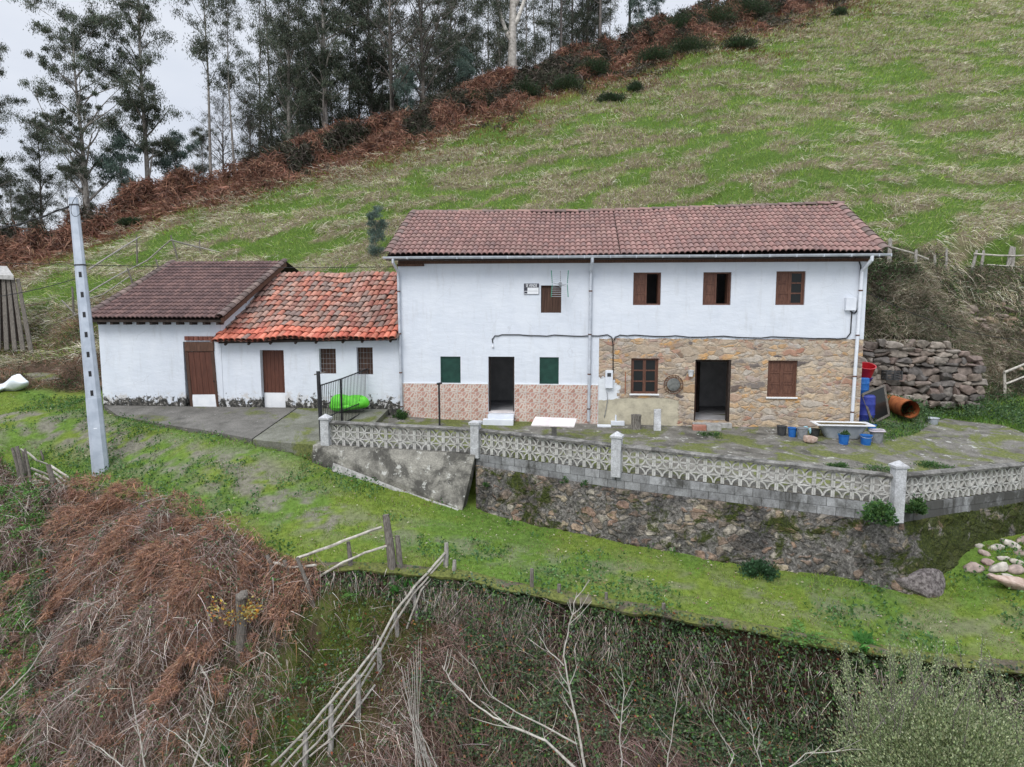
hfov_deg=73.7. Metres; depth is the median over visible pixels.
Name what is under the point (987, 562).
stone
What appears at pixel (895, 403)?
rusty pipe
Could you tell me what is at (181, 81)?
sky
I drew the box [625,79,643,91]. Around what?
gorse bush
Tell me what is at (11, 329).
plank shed
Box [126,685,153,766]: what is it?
bare sapling
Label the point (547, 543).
fallen leaves
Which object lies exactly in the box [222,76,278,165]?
tree
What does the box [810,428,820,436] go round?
plant pot
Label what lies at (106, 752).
bare sapling
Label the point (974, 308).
rock outcrop
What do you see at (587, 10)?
eucalyptus tree
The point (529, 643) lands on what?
lip roots
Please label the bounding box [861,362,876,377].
wash tub
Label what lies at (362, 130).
gorse bush
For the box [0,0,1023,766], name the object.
ground
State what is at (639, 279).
window
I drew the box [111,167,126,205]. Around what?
eucalyptus tree
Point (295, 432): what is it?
apron
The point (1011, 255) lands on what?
wooden fence
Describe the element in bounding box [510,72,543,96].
gorse bush
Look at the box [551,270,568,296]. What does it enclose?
tv antenna
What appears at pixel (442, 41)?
eucalyptus tree
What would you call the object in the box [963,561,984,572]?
stone
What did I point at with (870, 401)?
plastic drum
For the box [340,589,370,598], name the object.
fern
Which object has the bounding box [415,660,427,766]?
bare sapling
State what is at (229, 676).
fern
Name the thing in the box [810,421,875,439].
bathtub
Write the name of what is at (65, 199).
eucalyptus tree
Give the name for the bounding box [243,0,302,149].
eucalyptus tree
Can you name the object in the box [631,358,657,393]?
window
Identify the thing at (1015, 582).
flat boulder
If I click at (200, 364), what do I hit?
door
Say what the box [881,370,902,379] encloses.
plastic crate
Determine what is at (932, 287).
bank scrub
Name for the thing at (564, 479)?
wall weed
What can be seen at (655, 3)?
young eucalyptus
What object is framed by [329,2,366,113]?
eucalyptus tree
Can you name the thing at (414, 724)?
bare sapling
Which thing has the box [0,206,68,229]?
overhead cable
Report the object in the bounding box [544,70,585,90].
gorse bush
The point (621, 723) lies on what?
bare sapling
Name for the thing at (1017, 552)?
stone
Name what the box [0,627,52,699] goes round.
bare sapling
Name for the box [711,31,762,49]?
gorse bush
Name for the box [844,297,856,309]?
junction box
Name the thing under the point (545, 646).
bare sapling
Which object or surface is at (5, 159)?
eucalyptus tree
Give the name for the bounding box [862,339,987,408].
dry stone wall
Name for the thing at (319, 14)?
eucalyptus tree
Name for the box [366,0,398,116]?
eucalyptus tree
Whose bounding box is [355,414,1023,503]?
terrace
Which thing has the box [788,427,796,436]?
bucket
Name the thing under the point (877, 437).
plant pot
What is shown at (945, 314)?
bank ivy
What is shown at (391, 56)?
bare tree
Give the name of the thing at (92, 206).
eucalyptus tree
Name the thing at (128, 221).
gorse bush
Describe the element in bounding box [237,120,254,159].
eucalyptus tree
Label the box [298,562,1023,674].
lane lip
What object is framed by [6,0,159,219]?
eucalyptus tree
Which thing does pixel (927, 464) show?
weed patch
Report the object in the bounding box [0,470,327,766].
dead bracken
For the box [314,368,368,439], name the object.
metal gate
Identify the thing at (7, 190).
dense tree
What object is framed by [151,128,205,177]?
eucalyptus tree
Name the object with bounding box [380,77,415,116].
understorey tree
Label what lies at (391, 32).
eucalyptus tree
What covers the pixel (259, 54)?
eucalyptus tree
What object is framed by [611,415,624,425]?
drain box
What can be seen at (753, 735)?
bare sapling
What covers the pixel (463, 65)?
young eucalyptus
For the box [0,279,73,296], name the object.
overhead cable
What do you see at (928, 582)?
boulder
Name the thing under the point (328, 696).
gully moss
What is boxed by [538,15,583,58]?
understorey tree
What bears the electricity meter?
attached to the farmhouse
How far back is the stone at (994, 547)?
16.03 m
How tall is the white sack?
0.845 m
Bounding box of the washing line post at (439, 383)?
[437,382,441,425]
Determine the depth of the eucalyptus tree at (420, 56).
64.18 m
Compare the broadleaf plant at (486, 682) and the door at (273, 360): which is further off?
the door at (273, 360)
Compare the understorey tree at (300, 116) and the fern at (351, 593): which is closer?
the fern at (351, 593)
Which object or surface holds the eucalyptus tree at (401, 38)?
on the ground at (176, 460)
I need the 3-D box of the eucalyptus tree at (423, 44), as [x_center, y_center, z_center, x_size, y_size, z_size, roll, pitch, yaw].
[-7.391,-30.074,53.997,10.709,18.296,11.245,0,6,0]
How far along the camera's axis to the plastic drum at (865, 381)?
23.13 m
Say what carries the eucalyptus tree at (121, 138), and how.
on the ground at (176, 460)
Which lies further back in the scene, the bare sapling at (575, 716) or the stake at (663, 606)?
the stake at (663, 606)
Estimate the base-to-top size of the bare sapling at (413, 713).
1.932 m
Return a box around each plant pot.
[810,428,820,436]
[870,430,883,443]
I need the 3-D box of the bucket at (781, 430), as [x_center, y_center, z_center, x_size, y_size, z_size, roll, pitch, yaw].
[8.398,1.467,21.257,0.318,0.300,0.318,1,6,5]
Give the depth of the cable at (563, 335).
22.36 m
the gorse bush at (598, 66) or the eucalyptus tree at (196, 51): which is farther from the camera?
the gorse bush at (598, 66)
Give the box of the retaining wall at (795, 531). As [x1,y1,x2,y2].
[312,414,1023,594]
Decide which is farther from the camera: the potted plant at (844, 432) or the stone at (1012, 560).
the potted plant at (844, 432)
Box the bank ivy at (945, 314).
[0,244,1023,398]
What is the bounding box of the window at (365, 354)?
[357,347,372,373]
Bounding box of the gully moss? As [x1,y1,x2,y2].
[0,458,1012,766]
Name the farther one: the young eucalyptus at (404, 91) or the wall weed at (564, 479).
the young eucalyptus at (404, 91)
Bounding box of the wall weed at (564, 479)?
[560,476,568,486]
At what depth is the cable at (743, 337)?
21.88 m
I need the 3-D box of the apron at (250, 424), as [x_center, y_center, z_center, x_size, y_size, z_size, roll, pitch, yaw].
[-11.005,1.321,22.054,6.980,0.682,3.380,1,6,5]
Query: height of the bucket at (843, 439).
0.300 m
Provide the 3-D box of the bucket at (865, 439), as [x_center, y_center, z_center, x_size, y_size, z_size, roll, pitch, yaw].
[10.634,1.691,20.508,0.363,0.300,0.360,1,6,5]
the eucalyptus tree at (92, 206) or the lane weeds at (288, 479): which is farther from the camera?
the eucalyptus tree at (92, 206)
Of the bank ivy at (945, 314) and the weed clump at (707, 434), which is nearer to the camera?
the weed clump at (707, 434)
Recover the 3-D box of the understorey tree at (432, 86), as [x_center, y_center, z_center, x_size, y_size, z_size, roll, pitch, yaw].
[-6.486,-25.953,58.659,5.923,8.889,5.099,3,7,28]
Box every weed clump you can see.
[390,408,409,419]
[697,431,721,438]
[737,557,780,581]
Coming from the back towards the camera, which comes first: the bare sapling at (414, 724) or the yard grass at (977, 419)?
the yard grass at (977, 419)
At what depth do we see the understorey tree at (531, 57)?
67.85 m
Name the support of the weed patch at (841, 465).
on the terrace
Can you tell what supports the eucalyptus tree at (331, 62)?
on the ground at (176, 460)
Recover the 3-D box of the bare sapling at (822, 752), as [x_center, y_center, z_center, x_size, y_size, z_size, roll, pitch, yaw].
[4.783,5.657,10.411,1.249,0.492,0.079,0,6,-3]
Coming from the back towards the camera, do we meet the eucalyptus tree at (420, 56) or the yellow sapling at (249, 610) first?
the eucalyptus tree at (420, 56)
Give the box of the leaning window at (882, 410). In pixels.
[861,385,889,423]
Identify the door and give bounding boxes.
[188,352,215,406]
[262,350,285,407]
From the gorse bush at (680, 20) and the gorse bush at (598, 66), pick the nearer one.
the gorse bush at (598, 66)
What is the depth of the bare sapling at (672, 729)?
10.60 m
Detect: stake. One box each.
[530,568,533,586]
[557,584,560,609]
[661,603,665,635]
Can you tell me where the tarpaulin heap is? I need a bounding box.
[331,394,369,411]
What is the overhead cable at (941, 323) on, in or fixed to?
attached to the farmhouse
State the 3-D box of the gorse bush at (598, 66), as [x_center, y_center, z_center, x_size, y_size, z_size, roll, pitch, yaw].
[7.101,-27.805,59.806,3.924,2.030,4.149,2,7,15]
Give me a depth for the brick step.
21.81 m
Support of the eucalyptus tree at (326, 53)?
on the ground at (176, 460)
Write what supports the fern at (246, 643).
on the ground at (176, 460)
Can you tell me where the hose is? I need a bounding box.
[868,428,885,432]
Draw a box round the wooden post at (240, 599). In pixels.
[235,590,247,662]
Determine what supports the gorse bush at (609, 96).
on the ground at (176, 460)
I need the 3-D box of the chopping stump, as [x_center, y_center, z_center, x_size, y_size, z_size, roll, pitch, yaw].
[4.001,1.230,22.013,0.380,0.480,0.333,1,6,5]
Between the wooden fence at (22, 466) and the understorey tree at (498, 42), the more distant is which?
the understorey tree at (498, 42)
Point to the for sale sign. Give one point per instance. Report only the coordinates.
(531, 288)
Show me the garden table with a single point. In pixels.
(553, 423)
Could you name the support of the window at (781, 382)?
in the farmhouse
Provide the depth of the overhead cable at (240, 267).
21.62 m
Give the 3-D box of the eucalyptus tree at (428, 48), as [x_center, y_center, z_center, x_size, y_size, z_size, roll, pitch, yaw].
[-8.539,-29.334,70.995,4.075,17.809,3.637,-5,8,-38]
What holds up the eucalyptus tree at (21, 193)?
on the ground at (176, 460)
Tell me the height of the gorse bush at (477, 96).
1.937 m
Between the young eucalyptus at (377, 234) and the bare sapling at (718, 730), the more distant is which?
the young eucalyptus at (377, 234)
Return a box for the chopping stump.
[630,414,641,429]
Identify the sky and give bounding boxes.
[0,0,725,233]
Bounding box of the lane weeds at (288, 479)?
[0,391,1023,682]
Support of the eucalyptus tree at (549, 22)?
on the ground at (176, 460)
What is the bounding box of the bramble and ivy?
[0,450,1023,766]
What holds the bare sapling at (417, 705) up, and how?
on the ground at (176, 460)
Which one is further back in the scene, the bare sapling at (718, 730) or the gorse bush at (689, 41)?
the gorse bush at (689, 41)
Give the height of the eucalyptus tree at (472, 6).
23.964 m
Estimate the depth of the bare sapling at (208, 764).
10.80 m
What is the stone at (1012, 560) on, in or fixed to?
on the ground at (176, 460)
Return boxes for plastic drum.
[859,394,875,423]
[861,377,869,393]
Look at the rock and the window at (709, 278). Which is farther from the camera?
the window at (709, 278)
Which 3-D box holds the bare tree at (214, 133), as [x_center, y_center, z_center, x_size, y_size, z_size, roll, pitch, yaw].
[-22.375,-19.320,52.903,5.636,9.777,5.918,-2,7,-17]
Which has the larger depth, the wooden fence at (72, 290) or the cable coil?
the wooden fence at (72, 290)
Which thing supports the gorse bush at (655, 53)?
on the ground at (176, 460)
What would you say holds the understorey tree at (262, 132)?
on the ground at (176, 460)
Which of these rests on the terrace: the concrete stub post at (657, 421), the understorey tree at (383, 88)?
the concrete stub post at (657, 421)
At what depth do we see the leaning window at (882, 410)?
23.04 m
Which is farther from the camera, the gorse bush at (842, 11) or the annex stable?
the gorse bush at (842, 11)
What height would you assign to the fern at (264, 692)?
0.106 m
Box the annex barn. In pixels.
[91,258,298,406]
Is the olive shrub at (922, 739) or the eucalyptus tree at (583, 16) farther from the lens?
the eucalyptus tree at (583, 16)
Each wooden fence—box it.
[11,446,68,486]
[61,235,218,321]
[265,514,402,607]
[271,542,455,766]
[887,238,1023,273]
[1003,363,1023,396]
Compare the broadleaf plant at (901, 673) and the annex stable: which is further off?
the annex stable
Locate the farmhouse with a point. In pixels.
(780, 269)
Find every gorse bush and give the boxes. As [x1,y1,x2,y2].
[114,216,141,225]
[346,120,374,139]
[459,87,494,107]
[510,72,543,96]
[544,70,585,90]
[569,51,615,75]
[593,90,626,102]
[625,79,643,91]
[632,41,673,62]
[655,4,710,30]
[664,29,719,54]
[690,0,745,24]
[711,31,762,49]
[724,0,780,19]
[829,3,848,16]
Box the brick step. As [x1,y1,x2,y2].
[692,424,720,430]
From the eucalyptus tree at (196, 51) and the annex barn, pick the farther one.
the eucalyptus tree at (196, 51)
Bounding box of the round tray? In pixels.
[664,375,682,393]
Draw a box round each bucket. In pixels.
[776,425,786,435]
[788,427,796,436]
[796,427,808,438]
[838,433,849,444]
[860,434,872,445]
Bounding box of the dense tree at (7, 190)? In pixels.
[0,170,30,232]
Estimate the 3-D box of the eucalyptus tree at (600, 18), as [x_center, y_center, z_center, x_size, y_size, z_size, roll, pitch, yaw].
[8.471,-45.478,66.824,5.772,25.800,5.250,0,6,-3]
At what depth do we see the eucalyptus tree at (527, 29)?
66.37 m
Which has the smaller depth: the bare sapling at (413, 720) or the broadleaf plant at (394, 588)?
the bare sapling at (413, 720)
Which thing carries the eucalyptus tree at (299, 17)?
on the ground at (176, 460)
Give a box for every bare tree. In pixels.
[182,64,253,171]
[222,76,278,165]
[324,0,456,115]
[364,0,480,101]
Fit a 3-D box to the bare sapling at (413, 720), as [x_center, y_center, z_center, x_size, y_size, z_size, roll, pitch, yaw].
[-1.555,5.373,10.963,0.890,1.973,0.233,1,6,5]
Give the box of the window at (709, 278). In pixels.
[703,272,730,304]
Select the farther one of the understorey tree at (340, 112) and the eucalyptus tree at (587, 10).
the eucalyptus tree at (587, 10)
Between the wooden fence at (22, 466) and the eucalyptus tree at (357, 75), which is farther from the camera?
the eucalyptus tree at (357, 75)
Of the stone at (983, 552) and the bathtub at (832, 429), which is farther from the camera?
the bathtub at (832, 429)
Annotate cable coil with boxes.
[71,195,81,216]
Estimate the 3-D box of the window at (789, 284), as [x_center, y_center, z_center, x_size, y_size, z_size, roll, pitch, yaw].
[8.839,-3.036,21.757,0.900,1.060,0.090,1,6,5]
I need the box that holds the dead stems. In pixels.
[0,444,1023,766]
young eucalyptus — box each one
[365,204,389,257]
[389,62,417,111]
[452,45,480,82]
[624,0,649,28]
[644,0,664,20]
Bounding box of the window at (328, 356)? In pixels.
[320,349,335,372]
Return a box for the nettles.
[866,388,1023,438]
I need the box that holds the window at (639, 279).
[633,273,660,304]
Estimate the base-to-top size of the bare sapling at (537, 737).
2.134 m
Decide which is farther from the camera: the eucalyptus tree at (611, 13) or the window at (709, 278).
the eucalyptus tree at (611, 13)
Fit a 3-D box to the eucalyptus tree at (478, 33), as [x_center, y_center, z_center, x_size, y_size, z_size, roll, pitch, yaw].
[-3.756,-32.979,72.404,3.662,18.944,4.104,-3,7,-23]
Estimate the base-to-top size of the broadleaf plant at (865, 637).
0.387 m
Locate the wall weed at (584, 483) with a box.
[579,480,588,489]
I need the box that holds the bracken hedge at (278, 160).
[0,0,849,275]
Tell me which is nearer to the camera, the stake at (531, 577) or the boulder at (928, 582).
the stake at (531, 577)
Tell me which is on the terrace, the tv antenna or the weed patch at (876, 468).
the weed patch at (876, 468)
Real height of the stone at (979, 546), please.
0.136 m
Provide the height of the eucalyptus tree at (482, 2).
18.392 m
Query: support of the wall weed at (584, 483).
attached to the retaining wall at (795, 531)
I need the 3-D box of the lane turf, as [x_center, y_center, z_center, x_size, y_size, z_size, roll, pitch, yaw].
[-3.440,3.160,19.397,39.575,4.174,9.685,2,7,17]
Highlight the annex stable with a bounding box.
[210,271,399,415]
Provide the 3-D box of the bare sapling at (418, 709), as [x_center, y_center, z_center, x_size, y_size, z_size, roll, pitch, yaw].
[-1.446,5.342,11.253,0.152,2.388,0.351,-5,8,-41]
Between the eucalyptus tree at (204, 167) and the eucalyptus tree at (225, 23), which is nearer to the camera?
the eucalyptus tree at (225, 23)
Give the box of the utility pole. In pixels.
[69,197,108,476]
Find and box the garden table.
[531,417,576,443]
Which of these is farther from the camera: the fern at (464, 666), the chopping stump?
the chopping stump
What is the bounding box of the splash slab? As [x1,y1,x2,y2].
[597,424,610,426]
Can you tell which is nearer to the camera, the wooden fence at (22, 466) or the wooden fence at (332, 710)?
the wooden fence at (332, 710)
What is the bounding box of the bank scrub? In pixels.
[0,242,1023,400]
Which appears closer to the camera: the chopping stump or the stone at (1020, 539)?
the stone at (1020, 539)
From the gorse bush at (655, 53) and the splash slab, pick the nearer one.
the splash slab
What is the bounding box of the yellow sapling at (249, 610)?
[207,596,264,625]
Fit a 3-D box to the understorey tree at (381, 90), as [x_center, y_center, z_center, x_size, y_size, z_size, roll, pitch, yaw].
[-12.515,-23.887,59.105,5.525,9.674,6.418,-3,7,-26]
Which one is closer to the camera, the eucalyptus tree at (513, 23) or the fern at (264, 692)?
the fern at (264, 692)
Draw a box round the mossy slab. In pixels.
[23,373,60,382]
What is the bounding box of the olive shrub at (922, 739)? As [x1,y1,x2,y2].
[776,631,1023,766]
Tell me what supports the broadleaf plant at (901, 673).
on the ground at (176, 460)
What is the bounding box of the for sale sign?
[524,283,538,293]
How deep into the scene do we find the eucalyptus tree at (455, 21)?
75.73 m
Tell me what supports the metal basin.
on the terrace
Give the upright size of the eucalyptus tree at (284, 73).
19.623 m
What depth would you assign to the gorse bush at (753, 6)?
71.00 m
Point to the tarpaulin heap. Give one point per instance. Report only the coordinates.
(363, 402)
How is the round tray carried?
attached to the farmhouse
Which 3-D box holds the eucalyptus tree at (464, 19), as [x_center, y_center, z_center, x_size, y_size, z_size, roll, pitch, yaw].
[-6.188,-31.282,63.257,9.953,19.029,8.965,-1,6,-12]
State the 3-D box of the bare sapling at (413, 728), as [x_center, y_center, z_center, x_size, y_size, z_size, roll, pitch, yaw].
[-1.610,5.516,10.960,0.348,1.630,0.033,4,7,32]
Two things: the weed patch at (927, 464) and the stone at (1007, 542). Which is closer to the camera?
the stone at (1007, 542)
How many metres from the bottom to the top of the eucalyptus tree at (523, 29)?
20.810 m
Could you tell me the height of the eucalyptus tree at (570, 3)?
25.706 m
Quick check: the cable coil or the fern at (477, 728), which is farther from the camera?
the cable coil
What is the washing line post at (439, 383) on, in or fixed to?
on the terrace
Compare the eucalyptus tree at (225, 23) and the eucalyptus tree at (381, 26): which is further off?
the eucalyptus tree at (381, 26)
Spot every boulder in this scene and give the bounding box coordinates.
[895,568,945,597]
[987,575,1023,590]
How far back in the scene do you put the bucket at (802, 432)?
20.81 m
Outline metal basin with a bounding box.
[924,417,940,424]
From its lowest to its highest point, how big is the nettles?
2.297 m
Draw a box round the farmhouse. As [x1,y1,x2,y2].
[382,201,891,427]
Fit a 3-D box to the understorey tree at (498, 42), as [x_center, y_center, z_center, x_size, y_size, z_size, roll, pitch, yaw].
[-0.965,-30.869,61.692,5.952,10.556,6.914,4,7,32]
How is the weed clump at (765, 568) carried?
on the ground at (176, 460)
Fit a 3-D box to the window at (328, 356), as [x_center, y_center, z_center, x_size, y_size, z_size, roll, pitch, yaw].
[-6.244,-0.769,23.309,0.580,0.855,0.169,1,6,5]
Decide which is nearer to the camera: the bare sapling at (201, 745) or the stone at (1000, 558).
the bare sapling at (201, 745)
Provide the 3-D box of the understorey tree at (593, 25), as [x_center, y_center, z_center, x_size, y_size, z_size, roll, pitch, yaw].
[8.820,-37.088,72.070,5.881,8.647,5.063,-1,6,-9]
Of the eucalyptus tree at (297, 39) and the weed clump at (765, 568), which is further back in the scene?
the eucalyptus tree at (297, 39)
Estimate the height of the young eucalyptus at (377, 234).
3.159 m
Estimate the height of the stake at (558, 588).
0.650 m
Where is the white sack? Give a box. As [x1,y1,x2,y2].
[0,374,28,391]
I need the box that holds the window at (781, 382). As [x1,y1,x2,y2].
[767,360,796,396]
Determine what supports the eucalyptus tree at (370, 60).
on the ground at (176, 460)
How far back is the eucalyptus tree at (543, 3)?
79.77 m
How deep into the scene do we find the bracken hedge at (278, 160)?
51.77 m
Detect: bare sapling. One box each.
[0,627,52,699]
[80,734,125,766]
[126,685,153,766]
[160,723,211,766]
[192,666,213,766]
[386,655,436,766]
[399,682,415,766]
[402,678,418,766]
[405,673,420,766]
[407,664,421,766]
[410,658,425,766]
[413,656,425,765]
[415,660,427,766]
[417,639,429,766]
[418,646,430,766]
[442,649,574,766]
[468,655,576,744]
[530,625,563,665]
[554,580,591,766]
[598,660,632,766]
[652,676,681,766]
[701,686,734,766]
[734,706,762,766]
[789,737,866,766]
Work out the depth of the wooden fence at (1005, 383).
25.35 m
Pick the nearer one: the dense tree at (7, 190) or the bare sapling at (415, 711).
the bare sapling at (415, 711)
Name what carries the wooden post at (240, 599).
on the ground at (176, 460)
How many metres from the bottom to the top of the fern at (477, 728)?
0.129 m
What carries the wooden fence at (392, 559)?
on the ground at (176, 460)
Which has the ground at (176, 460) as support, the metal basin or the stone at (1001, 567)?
the stone at (1001, 567)
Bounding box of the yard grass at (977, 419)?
[860,321,1023,441]
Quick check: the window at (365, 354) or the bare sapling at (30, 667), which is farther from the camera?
the window at (365, 354)
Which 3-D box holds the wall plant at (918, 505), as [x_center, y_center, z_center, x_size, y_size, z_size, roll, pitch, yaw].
[8.980,2.701,15.179,0.535,0.524,0.520,1,6,5]
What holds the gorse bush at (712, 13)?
on the ground at (176, 460)
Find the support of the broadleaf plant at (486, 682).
on the ground at (176, 460)
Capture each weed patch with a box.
[823,462,851,468]
[863,462,912,471]
[910,460,954,468]
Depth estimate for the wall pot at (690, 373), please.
22.03 m
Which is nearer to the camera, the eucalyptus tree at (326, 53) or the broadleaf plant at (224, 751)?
the broadleaf plant at (224, 751)
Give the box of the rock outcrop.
[944,299,1023,372]
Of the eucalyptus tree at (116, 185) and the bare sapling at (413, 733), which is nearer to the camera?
the bare sapling at (413, 733)
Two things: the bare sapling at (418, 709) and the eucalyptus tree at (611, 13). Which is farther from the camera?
the eucalyptus tree at (611, 13)
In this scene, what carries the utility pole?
on the ground at (176, 460)
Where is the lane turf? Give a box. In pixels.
[0,392,1023,691]
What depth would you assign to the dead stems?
13.66 m
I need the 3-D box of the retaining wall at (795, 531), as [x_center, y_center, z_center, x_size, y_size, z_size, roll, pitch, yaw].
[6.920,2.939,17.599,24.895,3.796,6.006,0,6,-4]
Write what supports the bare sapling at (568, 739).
on the ground at (176, 460)
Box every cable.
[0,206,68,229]
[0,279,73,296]
[96,265,361,267]
[492,334,613,372]
[613,313,851,340]
[867,292,1023,340]
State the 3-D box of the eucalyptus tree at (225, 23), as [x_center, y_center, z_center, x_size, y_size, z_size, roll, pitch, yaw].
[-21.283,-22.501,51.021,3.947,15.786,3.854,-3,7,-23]
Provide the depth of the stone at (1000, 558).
15.67 m
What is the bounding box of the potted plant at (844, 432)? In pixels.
[838,429,850,435]
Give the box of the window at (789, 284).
[775,271,804,304]
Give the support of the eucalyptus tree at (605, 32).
on the ground at (176, 460)
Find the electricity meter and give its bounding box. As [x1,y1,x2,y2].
[605,370,612,387]
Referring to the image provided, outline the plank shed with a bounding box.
[0,266,33,352]
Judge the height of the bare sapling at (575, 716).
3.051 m
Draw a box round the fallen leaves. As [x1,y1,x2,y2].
[5,397,1022,659]
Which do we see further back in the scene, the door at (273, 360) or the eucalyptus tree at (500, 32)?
the eucalyptus tree at (500, 32)
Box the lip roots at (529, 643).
[296,571,1023,752]
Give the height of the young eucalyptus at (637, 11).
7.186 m
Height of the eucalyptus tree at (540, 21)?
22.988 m
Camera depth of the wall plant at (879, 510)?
14.76 m
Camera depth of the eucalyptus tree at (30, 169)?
49.45 m
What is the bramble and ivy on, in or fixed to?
on the ground at (176, 460)
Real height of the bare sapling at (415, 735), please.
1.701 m
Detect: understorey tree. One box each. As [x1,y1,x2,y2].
[221,93,295,155]
[266,94,328,143]
[298,67,355,136]
[336,48,404,122]
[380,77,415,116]
[404,19,467,102]
[426,19,491,91]
[476,0,531,75]
[517,32,550,68]
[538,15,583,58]
[574,0,621,42]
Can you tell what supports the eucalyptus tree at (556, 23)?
on the ground at (176, 460)
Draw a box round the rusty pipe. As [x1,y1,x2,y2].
[887,394,919,417]
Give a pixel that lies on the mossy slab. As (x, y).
(47, 375)
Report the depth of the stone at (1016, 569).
15.24 m
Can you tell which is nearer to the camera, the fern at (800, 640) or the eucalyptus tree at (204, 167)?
the fern at (800, 640)
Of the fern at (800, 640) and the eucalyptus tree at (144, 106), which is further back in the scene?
the eucalyptus tree at (144, 106)
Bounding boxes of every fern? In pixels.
[209,664,253,683]
[228,635,269,647]
[245,683,279,699]
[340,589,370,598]
[445,660,485,679]
[458,715,496,738]
[778,619,837,647]
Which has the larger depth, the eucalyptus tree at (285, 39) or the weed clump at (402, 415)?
the eucalyptus tree at (285, 39)
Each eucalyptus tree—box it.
[0,42,30,221]
[5,117,71,230]
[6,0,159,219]
[11,186,47,230]
[52,162,71,225]
[60,165,101,224]
[85,0,186,179]
[88,125,150,207]
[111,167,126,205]
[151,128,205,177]
[169,0,237,174]
[187,125,217,182]
[195,0,253,162]
[233,0,278,156]
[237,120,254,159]
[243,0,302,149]
[244,0,325,143]
[272,0,316,122]
[272,48,292,144]
[274,3,331,135]
[286,0,369,127]
[302,0,343,128]
[311,0,347,116]
[327,0,407,118]
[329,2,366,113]
[333,0,380,119]
[347,0,387,123]
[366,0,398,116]
[369,0,413,115]
[388,0,418,109]
[393,0,484,100]
[400,0,437,107]
[413,11,441,92]
[425,2,455,93]
[437,0,468,81]
[453,0,485,74]
[468,0,489,77]
[472,0,502,73]
[486,2,519,68]
[496,0,525,71]
[498,0,529,67]
[516,0,543,69]
[524,0,554,62]
[535,0,566,57]
[539,0,573,47]
[540,0,573,50]
[550,0,590,42]
[557,0,607,45]
[567,0,595,41]
[580,0,607,38]
[585,0,613,37]
[602,0,623,40]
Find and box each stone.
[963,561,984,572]
[974,543,983,548]
[978,549,990,555]
[980,558,994,565]
[987,544,1004,550]
[988,562,1008,572]
[996,556,1009,560]
[999,538,1020,548]
[1007,564,1023,574]
[1009,558,1023,564]
[1013,549,1023,556]
[1015,536,1023,543]
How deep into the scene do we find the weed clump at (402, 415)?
22.82 m
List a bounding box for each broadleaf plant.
[216,739,240,766]
[389,575,413,593]
[472,671,491,694]
[852,629,880,652]
[878,662,904,677]
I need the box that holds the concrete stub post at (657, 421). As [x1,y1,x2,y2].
[653,409,660,430]
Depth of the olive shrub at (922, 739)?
10.33 m
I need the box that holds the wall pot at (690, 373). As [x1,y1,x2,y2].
[688,370,693,376]
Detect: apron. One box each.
[104,405,296,443]
[253,408,387,459]
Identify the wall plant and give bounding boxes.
[857,497,898,526]
[904,493,929,515]
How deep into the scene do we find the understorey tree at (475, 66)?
61.28 m

